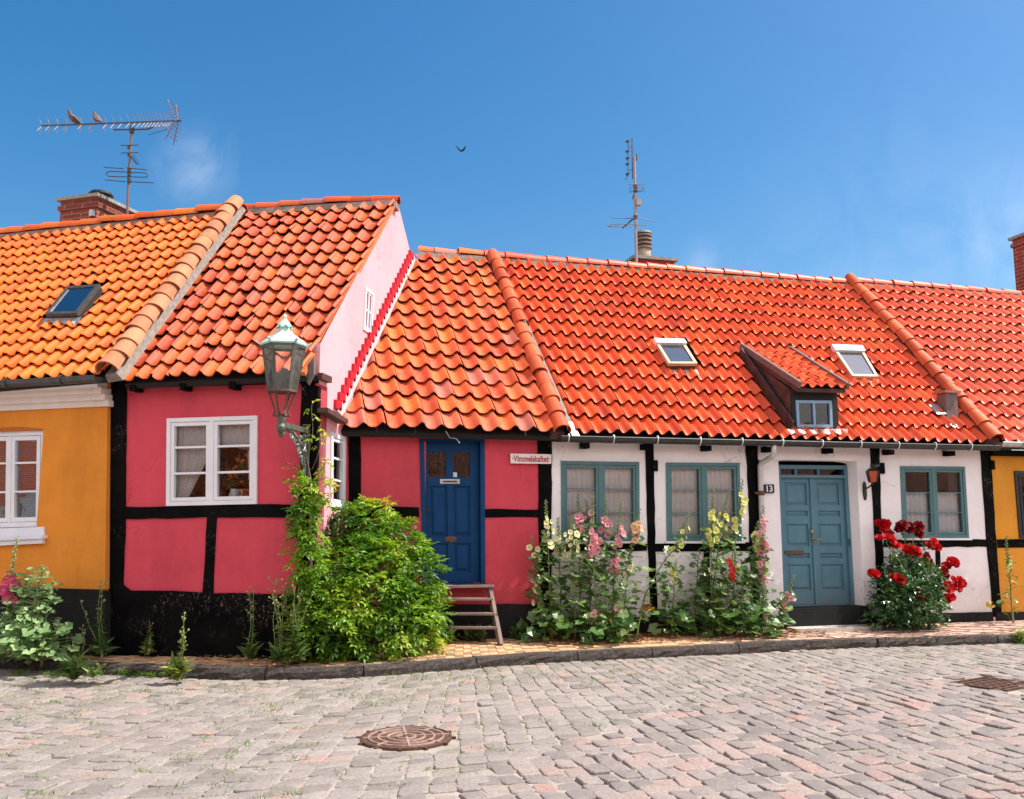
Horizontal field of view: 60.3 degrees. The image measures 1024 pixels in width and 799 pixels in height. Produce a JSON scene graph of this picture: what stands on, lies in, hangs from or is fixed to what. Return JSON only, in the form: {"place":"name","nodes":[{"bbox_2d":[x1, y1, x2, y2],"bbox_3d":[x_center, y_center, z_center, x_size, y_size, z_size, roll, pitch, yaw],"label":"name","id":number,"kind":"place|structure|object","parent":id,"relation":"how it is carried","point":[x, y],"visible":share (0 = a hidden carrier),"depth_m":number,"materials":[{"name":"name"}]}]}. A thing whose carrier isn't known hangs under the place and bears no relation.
{"place":"outdoors","nodes":[
{"label":"outdoors","id":0,"kind":"place"},
{"bbox_2d":[0,643,1023,798],"bbox_3d":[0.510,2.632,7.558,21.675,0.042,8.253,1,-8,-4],"label":"road","id":1,"kind":"structure","parent":0,"point":[54,742],"depth_m":7.18,"materials":[{"name":"stone"}]},
{"bbox_2d":[0,535,38,663],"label":"hollyhock","id":2,"kind":"object","parent":1,"relation":"on","point":[9,597],"visible":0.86,"depth_m":9.35,"materials":[{"name":"green plant"}]},
{"bbox_2d":[0,565,82,664],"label":"hollyhock","id":3,"kind":"object","parent":1,"relation":"on","point":[13,648],"visible":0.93,"depth_m":9.09,"materials":[{"name":"green plant"}]},
{"bbox_2d":[52,650,99,681],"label":"weed","id":4,"kind":"object","parent":1,"relation":"on","point":[73,666],"visible":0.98,"depth_m":8.48,"materials":[{"name":"green plant"}]},
{"bbox_2d":[83,652,106,677],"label":"weed","id":5,"kind":"object","parent":1,"relation":"on","point":[97,671],"visible":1,"depth_m":8.42,"materials":[{"name":"green plant"}]},
{"bbox_2d":[0,189,247,656],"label":"yellow house","id":6,"kind":"structure","parent":1,"relation":"on","point":[95,285],"depth_m":10.35,"materials":[{"name":"tile"}]},
{"bbox_2d":[0,441,36,516],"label":"venetian blind","id":7,"kind":"object","parent":6,"relation":"attached to","point":[20,476],"visible":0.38,"depth_m":10.32,"materials":[{"name":"white paint"}]},
{"bbox_2d":[0,430,42,527],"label":"window","id":8,"kind":"structure","parent":6,"relation":"in","point":[12,438],"depth_m":10.22,"materials":[{"name":"white paint"}]},
{"bbox_2d":[37,100,181,213],"bbox_3d":[-6.694,-3.772,14.473,2.907,2.163,0.240,-2,-8,17],"label":"tv aerial","id":9,"kind":"object","parent":6,"relation":"attached to","point":[131,129],"visible":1,"depth_m":14.33,"materials":[{"name":"metal"}]},
{"bbox_2d":[67,110,82,126],"bbox_3d":[-7.339,-4.728,14.803,0.161,0.251,0.233,-3,-8,24],"label":"pigeon","id":10,"kind":"object","parent":9,"relation":"on","point":[73,118],"visible":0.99,"depth_m":14.76,"materials":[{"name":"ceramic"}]},
{"bbox_2d":[92,111,101,122],"bbox_3d":[-6.898,-4.698,14.656,0.222,0.251,0.170,0,-8,0],"label":"pigeon","id":11,"kind":"object","parent":9,"relation":"on","point":[96,118],"visible":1,"depth_m":14.61,"materials":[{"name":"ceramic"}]},
{"bbox_2d":[157,612,195,681],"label":"weed","id":12,"kind":"object","parent":1,"relation":"on","point":[175,669],"visible":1,"depth_m":8.55,"materials":[{"name":"green plant"}]},
{"bbox_2d":[356,725,455,751],"bbox_3d":[-0.775,2.484,6.458,0.731,0.044,0.731,0,-8,0],"label":"manhole cover","id":13,"kind":"object","parent":1,"relation":"on","point":[404,738],"visible":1,"depth_m":6.40,"materials":[{"name":"metal"}]},
{"bbox_2d":[339,246,553,641],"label":"pink house","id":14,"kind":"structure","parent":1,"relation":"on","point":[447,376],"depth_m":10.92,"materials":[{"name":"tile"}]},
{"bbox_2d":[419,439,484,584],"bbox_3d":[-0.746,1.370,10.793,0.830,1.785,0.180,2,-8,-14],"label":"front door","id":15,"kind":"structure","parent":14,"relation":"in","point":[452,506],"depth_m":10.80,"materials":[{"name":"blue paint"}]},
{"bbox_2d":[510,454,551,463],"bbox_3d":[0.236,0.742,11.026,0.532,0.122,0.036,2,-8,-14],"label":"street sign","id":16,"kind":"object","parent":14,"relation":"attached to","point":[530,458],"visible":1,"depth_m":11.01,"materials":[{"name":"white metal"}]},
{"bbox_2d":[0,633,1018,680],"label":"kerb","id":17,"kind":"structure","parent":1,"relation":"on","point":[218,672],"depth_m":9.61,"materials":[{"name":"stone"}]},
{"bbox_2d":[0,569,58,662],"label":"hollyhock","id":18,"kind":"object","parent":17,"relation":"on","point":[2,624],"visible":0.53,"depth_m":9.36,"materials":[{"name":"green plant"}]},
{"bbox_2d":[69,624,85,657],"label":"weed","id":19,"kind":"object","parent":17,"relation":"on","point":[78,654],"visible":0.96,"depth_m":9.23,"materials":[{"name":"green plant"}]},
{"bbox_2d":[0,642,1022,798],"bbox_3d":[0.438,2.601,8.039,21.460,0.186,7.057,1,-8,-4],"label":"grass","id":20,"kind":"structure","parent":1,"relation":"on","point":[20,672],"depth_m":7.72,"materials":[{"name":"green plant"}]},
{"bbox_2d":[465,230,1001,636],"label":"white house","id":21,"kind":"structure","parent":1,"relation":"on","point":[811,398],"depth_m":12.33,"materials":[{"name":"tile"}]},
{"bbox_2d":[567,468,594,533],"bbox_3d":[0.862,1.295,11.235,0.490,0.948,0.020,2,-8,-14],"label":"curtain","id":22,"kind":"object","parent":21,"relation":"hanging from","point":[580,477],"visible":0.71,"depth_m":11.25,"materials":[{"name":"white fabric"}]},
{"bbox_2d":[561,461,639,540],"bbox_3d":[1.123,1.297,11.248,1.064,1.010,0.082,2,-8,-14],"label":"window","id":23,"kind":"structure","parent":21,"relation":"in","point":[599,466],"depth_m":11.23,"materials":[{"name":"teal paint"}]},
{"bbox_2d":[605,468,631,533],"bbox_3d":[1.353,1.315,11.361,0.496,0.954,0.020,2,-8,-14],"label":"curtain","id":24,"kind":"object","parent":21,"relation":"hanging from","point":[618,478],"visible":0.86,"depth_m":11.37,"materials":[{"name":"white fabric"}]},
{"bbox_2d":[606,138,654,261],"bbox_3d":[2.057,-3.443,15.428,0.904,2.398,0.163,2,-8,-15],"label":"tv aerial","id":25,"kind":"object","parent":21,"relation":"attached to","point":[637,202],"visible":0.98,"depth_m":15.43,"materials":[{"name":"grey metal"}]},
{"bbox_2d":[672,469,697,533],"bbox_3d":[2.247,1.346,11.590,0.501,0.965,0.020,2,-8,-14],"label":"curtain","id":26,"kind":"object","parent":21,"relation":"hanging from","point":[684,500],"visible":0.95,"depth_m":11.60,"materials":[{"name":"white fabric"}]},
{"bbox_2d":[666,462,741,540],"bbox_3d":[2.507,1.343,11.602,1.076,1.030,0.082,2,-8,-14],"label":"window","id":27,"kind":"structure","parent":21,"relation":"in","point":[701,468],"depth_m":11.57,"materials":[{"name":"teal paint"}]},
{"bbox_2d":[707,466,733,533],"bbox_3d":[2.743,1.362,11.717,0.496,0.974,0.020,2,-8,-14],"label":"curtain","id":28,"kind":"object","parent":21,"relation":"hanging from","point":[719,478],"visible":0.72,"depth_m":11.74,"materials":[{"name":"white fabric"}]},
{"bbox_2d":[763,484,773,492],"bbox_3d":[3.445,1.196,11.818,0.146,0.118,0.036,2,-8,-14],"label":"house number","id":29,"kind":"object","parent":21,"relation":"attached to","point":[768,488],"visible":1,"depth_m":11.80,"materials":[{"name":"metal"}]},
{"bbox_2d":[778,465,854,606],"bbox_3d":[4.160,1.869,12.112,1.111,1.933,0.157,2,-8,-14],"label":"double door","id":30,"kind":"structure","parent":21,"relation":"in","point":[815,511],"depth_m":12.13,"materials":[{"name":"blue paint"}]},
{"bbox_2d":[862,463,879,499],"bbox_3d":[4.935,1.129,12.086,0.198,0.502,0.298,0,-8,0],"label":"wall lantern","id":31,"kind":"object","parent":21,"relation":"attached to","point":[872,472],"depth_m":12.01,"materials":[{"name":"black metal"}]},
{"bbox_2d":[906,493,930,534],"bbox_3d":[5.698,1.617,12.454,0.501,0.619,0.020,2,-8,-14],"label":"curtain","id":32,"kind":"object","parent":21,"relation":"hanging from","point":[916,502],"visible":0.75,"depth_m":12.48,"materials":[{"name":"white fabric"}]},
{"bbox_2d":[900,466,968,537],"bbox_3d":[5.960,1.452,12.489,1.103,1.012,0.082,2,-8,-14],"label":"window","id":33,"kind":"structure","parent":21,"relation":"in","point":[931,471],"depth_m":12.48,"materials":[{"name":"teal paint"}]},
{"bbox_2d":[938,493,960,534],"bbox_3d":[6.194,1.635,12.581,0.498,0.622,0.020,2,-8,-14],"label":"curtain","id":34,"kind":"object","parent":21,"relation":"hanging from","point":[948,502],"visible":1,"depth_m":12.60,"materials":[{"name":"white fabric"}]},
{"bbox_2d":[1009,628,1023,643],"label":"weed","id":35,"kind":"object","parent":1,"relation":"on","point":[1020,637],"visible":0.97,"depth_m":11.27,"materials":[{"name":"green plant"}]},
{"bbox_2d":[0,0,1023,289],"label":"sky","id":36,"kind":"structure","parent":0,"point":[877,139],"materials":[{"name":"blue"}]},
{"bbox_2d":[2,622,1023,665],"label":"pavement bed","id":37,"kind":"object","parent":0,"point":[566,647],"visible":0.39,"depth_m":10.24,"materials":[{"name":"grey stone"}]},
{"bbox_2d":[5,620,1023,666],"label":"pavement","id":38,"kind":"structure","parent":0,"point":[1007,626],"depth_m":10.37,"materials":[{"name":"brick"}]},
{"bbox_2d":[61,633,83,655],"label":"weed","id":39,"kind":"object","parent":38,"relation":"on","point":[69,651],"visible":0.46,"depth_m":9.27,"materials":[{"name":"green plant"}]},
{"bbox_2d":[80,577,118,655],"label":"weed","id":40,"kind":"object","parent":38,"relation":"on","point":[99,647],"visible":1,"depth_m":9.39,"materials":[{"name":"green plant"}]},
{"bbox_2d":[138,621,156,654],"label":"seedling","id":41,"kind":"object","parent":38,"relation":"on","point":[148,648],"visible":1,"depth_m":9.43,"materials":[{"name":"green plant"}]},
{"bbox_2d":[229,586,262,659],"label":"weed","id":42,"kind":"object","parent":38,"relation":"on","point":[248,650],"visible":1,"depth_m":9.15,"materials":[{"name":"green plant"}]},
{"bbox_2d":[105,195,415,660],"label":"pink house","id":43,"kind":"structure","parent":38,"relation":"on","point":[327,276],"depth_m":9.81,"materials":[{"name":"tile"}]},
{"bbox_2d":[177,426,205,497],"bbox_3d":[-3.539,0.684,9.835,0.467,0.875,0.018,-1,-8,9],"label":"curtain","id":44,"kind":"object","parent":43,"relation":"hanging from","point":[191,460],"visible":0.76,"depth_m":9.85,"materials":[{"name":"fabric"}]},
{"bbox_2d":[166,415,257,505],"bbox_3d":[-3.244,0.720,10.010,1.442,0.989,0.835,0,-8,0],"label":"window","id":45,"kind":"structure","parent":43,"relation":"in","point":[212,424],"depth_m":9.70,"materials":[{"name":"white paint"}]},
{"bbox_2d":[200,459,234,500],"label":"potted plant","id":46,"kind":"object","parent":43,"relation":"on","point":[229,487],"visible":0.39,"depth_m":9.95,"materials":[{"name":"brown plant"}]},
{"bbox_2d":[220,425,249,479],"bbox_3d":[-3.052,0.563,9.774,0.514,0.663,0.018,-1,-8,9],"label":"curtain","id":47,"kind":"object","parent":43,"relation":"hanging from","point":[234,434],"visible":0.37,"depth_m":9.80,"materials":[{"name":"fabric"}]},
{"bbox_2d":[228,489,242,495],"bbox_3d":[-3.081,1.064,9.804,0.148,0.140,0.132,4,-9,-29],"label":"jug","id":48,"kind":"object","parent":43,"relation":"on","point":[234,492],"visible":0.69,"depth_m":9.77,"materials":[{"name":"white ceramic"}]},
{"bbox_2d":[223,453,248,495],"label":"potted plant","id":49,"kind":"object","parent":43,"relation":"on","point":[235,475],"visible":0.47,"depth_m":9.84,"materials":[{"name":"brown plant"}]},
{"bbox_2d":[256,314,311,477],"bbox_3d":[-2.260,-0.009,9.147,0.499,1.691,1.016,-2,-8,18],"label":"street lamp","id":50,"kind":"object","parent":43,"relation":"attached to","point":[283,338],"visible":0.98,"depth_m":8.98,"materials":[{"name":"grey metal"}]},
{"bbox_2d":[330,432,345,507],"bbox_3d":[-2.042,0.829,10.185,0.088,0.863,0.526,-1,-8,9],"label":"window","id":51,"kind":"structure","parent":43,"relation":"in","point":[340,440],"depth_m":10.32,"materials":[{"name":"white paint"}]},
{"bbox_2d":[363,287,374,332],"bbox_3d":[-1.888,-1.140,11.429,0.088,0.572,0.395,-1,-8,9],"label":"window","id":52,"kind":"structure","parent":43,"relation":"in","point":[368,306],"depth_m":11.41,"materials":[{"name":"white paint"}]},
{"bbox_2d":[265,576,291,660],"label":"weed","id":53,"kind":"object","parent":38,"relation":"on","point":[276,653],"visible":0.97,"depth_m":9.00,"materials":[{"name":"green plant"}]},
{"bbox_2d":[280,584,312,661],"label":"weed","id":54,"kind":"object","parent":38,"relation":"on","point":[296,650],"visible":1,"depth_m":8.92,"materials":[{"name":"green plant"}]},
{"bbox_2d":[275,399,457,663],"bbox_3d":[-1.566,1.540,9.810,1.910,2.979,1.689,0,-8,0],"label":"climbing shrub","id":55,"kind":"object","parent":38,"relation":"on","point":[364,637],"visible":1,"depth_m":9.35,"materials":[{"name":"green plant"}]},
{"bbox_2d":[432,623,461,643],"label":"weed","id":56,"kind":"object","parent":38,"relation":"on","point":[449,632],"visible":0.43,"depth_m":10.19,"materials":[{"name":"green plant"}]},
{"bbox_2d":[427,584,503,645],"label":"wooden steps","id":57,"kind":"structure","parent":38,"relation":"on","point":[494,614],"depth_m":10.36,"materials":[{"name":"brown wood"}]},
{"bbox_2d":[458,621,490,641],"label":"weed","id":58,"kind":"object","parent":38,"relation":"on","point":[474,635],"visible":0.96,"depth_m":10.45,"materials":[{"name":"green plant"}]},
{"bbox_2d":[509,617,529,639],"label":"weed","id":59,"kind":"object","parent":38,"relation":"on","point":[518,630],"visible":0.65,"depth_m":10.61,"materials":[{"name":"green plant"}]},
{"bbox_2d":[524,500,569,641],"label":"hollyhock","id":60,"kind":"object","parent":38,"relation":"on","point":[550,544],"visible":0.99,"depth_m":10.57,"materials":[{"name":"green plant"}]},
{"bbox_2d":[521,535,574,643],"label":"hollyhock","id":61,"kind":"object","parent":38,"relation":"on","point":[537,591],"visible":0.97,"depth_m":10.56,"materials":[{"name":"green plant"}]},
{"bbox_2d":[536,517,590,639],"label":"hollyhock","id":62,"kind":"object","parent":38,"relation":"on","point":[561,554],"visible":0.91,"depth_m":10.67,"materials":[{"name":"green plant"}]},
{"bbox_2d":[552,515,591,639],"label":"hollyhock","id":63,"kind":"object","parent":38,"relation":"on","point":[556,615],"visible":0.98,"depth_m":10.60,"materials":[{"name":"green plant"}]},
{"bbox_2d":[556,492,602,641],"bbox_3d":[0.782,2.027,10.732,0.539,1.802,0.498,2,-8,-17],"label":"hollyhock","id":64,"kind":"object","parent":38,"relation":"on","point":[579,518],"visible":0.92,"depth_m":10.81,"materials":[{"name":"green plant"}]},
{"bbox_2d":[565,492,620,642],"bbox_3d":[1.008,2.010,10.587,0.590,1.797,0.554,7,-10,-42],"label":"hollyhock","id":65,"kind":"object","parent":38,"relation":"on","point":[594,548],"visible":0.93,"depth_m":10.64,"materials":[{"name":"green plant"}]},
{"bbox_2d":[576,499,612,636],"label":"hollyhock","id":66,"kind":"object","parent":38,"relation":"on","point":[588,513],"visible":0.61,"depth_m":10.90,"materials":[{"name":"green plant"}]},
{"bbox_2d":[579,608,628,644],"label":"hollyhock","id":67,"kind":"object","parent":38,"relation":"on","point":[593,615],"visible":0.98,"depth_m":10.39,"materials":[{"name":"green plant"}]},
{"bbox_2d":[195,620,1017,666],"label":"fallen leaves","id":68,"kind":"object","parent":38,"relation":"on","point":[556,642],"visible":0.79,"depth_m":10.74,"materials":[{"name":"brown plant"}]},
{"bbox_2d":[587,500,625,638],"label":"hollyhock","id":69,"kind":"object","parent":38,"relation":"on","point":[605,521],"visible":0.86,"depth_m":10.86,"materials":[{"name":"green plant"}]},
{"bbox_2d":[597,499,638,638],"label":"hollyhock","id":70,"kind":"object","parent":38,"relation":"on","point":[614,569],"visible":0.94,"depth_m":10.76,"materials":[{"name":"green plant"}]},
{"bbox_2d":[598,603,647,642],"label":"hollyhock","id":71,"kind":"object","parent":38,"relation":"on","point":[628,621],"visible":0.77,"depth_m":10.46,"materials":[{"name":"green plant"}]},
{"bbox_2d":[607,509,645,631],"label":"hollyhock","id":72,"kind":"object","parent":38,"relation":"on","point":[635,529],"visible":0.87,"depth_m":10.93,"materials":[{"name":"green plant"}]},
{"bbox_2d":[632,511,690,638],"bbox_3d":[1.868,2.170,10.893,0.810,1.567,0.428,1,-8,-7],"label":"hollyhock","id":73,"kind":"object","parent":38,"relation":"on","point":[674,548],"visible":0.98,"depth_m":10.91,"materials":[{"name":"green plant"}]},
{"bbox_2d":[642,559,695,637],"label":"hollyhock","id":74,"kind":"object","parent":38,"relation":"on","point":[662,614],"visible":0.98,"depth_m":10.92,"materials":[{"name":"green plant"}]},
{"bbox_2d":[669,548,713,636],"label":"hollyhock","id":75,"kind":"object","parent":38,"relation":"on","point":[709,633],"visible":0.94,"depth_m":11.06,"materials":[{"name":"green plant"}]},
{"bbox_2d":[691,490,730,634],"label":"hollyhock","id":76,"kind":"object","parent":38,"relation":"on","point":[722,524],"visible":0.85,"depth_m":11.16,"materials":[{"name":"green plant"}]},
{"bbox_2d":[684,485,740,636],"bbox_3d":[2.483,2.023,11.048,0.718,1.893,0.453,6,-10,-37],"label":"hollyhock","id":77,"kind":"object","parent":38,"relation":"on","point":[709,532],"visible":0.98,"depth_m":11.05,"materials":[{"name":"green plant"}]},
{"bbox_2d":[704,540,750,637],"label":"hollyhock","id":78,"kind":"object","parent":38,"relation":"on","point":[730,578],"visible":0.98,"depth_m":10.97,"materials":[{"name":"green plant"}]},
{"bbox_2d":[714,479,759,634],"bbox_3d":[2.738,2.003,11.254,0.671,1.988,0.531,0,-8,0],"label":"hollyhock","id":79,"kind":"object","parent":38,"relation":"on","point":[735,519],"visible":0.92,"depth_m":11.30,"materials":[{"name":"green plant"}]},
{"bbox_2d":[721,520,769,632],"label":"hollyhock","id":80,"kind":"object","parent":38,"relation":"on","point":[756,547],"visible":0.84,"depth_m":11.29,"materials":[{"name":"green plant"}]},
{"bbox_2d":[715,569,780,637],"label":"hollyhock","id":81,"kind":"object","parent":38,"relation":"on","point":[770,627],"visible":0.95,"depth_m":10.96,"materials":[{"name":"green plant"}]},
{"bbox_2d":[729,505,786,637],"bbox_3d":[3.122,2.169,11.227,0.667,1.652,0.461,-3,-8,24],"label":"hollyhock","id":82,"kind":"object","parent":38,"relation":"on","point":[764,545],"visible":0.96,"depth_m":11.22,"materials":[{"name":"green plant"}]},
{"bbox_2d":[757,574,796,631],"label":"hollyhock","id":83,"kind":"object","parent":38,"relation":"on","point":[788,597],"visible":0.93,"depth_m":11.19,"materials":[{"name":"green plant"}]},
{"bbox_2d":[780,605,871,629],"bbox_3d":[4.189,2.936,11.825,1.302,0.308,0.250,2,-8,-14],"label":"doorstep","id":84,"kind":"object","parent":38,"relation":"on","point":[825,615],"visible":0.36,"depth_m":11.72,"materials":[{"name":"grey stone"}]},
{"bbox_2d":[787,624,880,633],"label":"step slab","id":85,"kind":"structure","parent":38,"relation":"on","point":[841,628],"depth_m":11.48,"materials":[{"name":"stone"}]},
{"bbox_2d":[858,518,966,632],"bbox_3d":[5.377,2.362,11.806,1.631,1.526,0.885,0,-8,0],"label":"rose bush","id":86,"kind":"object","parent":38,"relation":"on","point":[925,590],"visible":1,"depth_m":11.73,"materials":[{"name":"red plant"}]},
{"bbox_2d":[844,232,1023,620],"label":"yellow house","id":87,"kind":"structure","parent":38,"relation":"on","point":[967,341],"depth_m":14.41,"materials":[{"name":"tile"}]},
{"bbox_2d":[1014,471,1023,537],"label":"window","id":88,"kind":"structure","parent":87,"relation":"in","point":[1017,474],"depth_m":12.81,"materials":[{"name":"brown wood"}]},
{"bbox_2d":[986,536,1023,622],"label":"hollyhock","id":89,"kind":"object","parent":38,"relation":"on","point":[1009,563],"visible":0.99,"depth_m":12.33,"materials":[{"name":"green plant"}]},
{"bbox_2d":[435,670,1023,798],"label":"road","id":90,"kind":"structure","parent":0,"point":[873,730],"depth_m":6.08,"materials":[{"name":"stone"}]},
{"bbox_2d":[949,677,1023,691],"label":"drain cover","id":91,"kind":"object","parent":90,"relation":"on","point":[1005,685],"visible":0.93,"depth_m":8.53,"materials":[{"name":"metal"}]}
]}

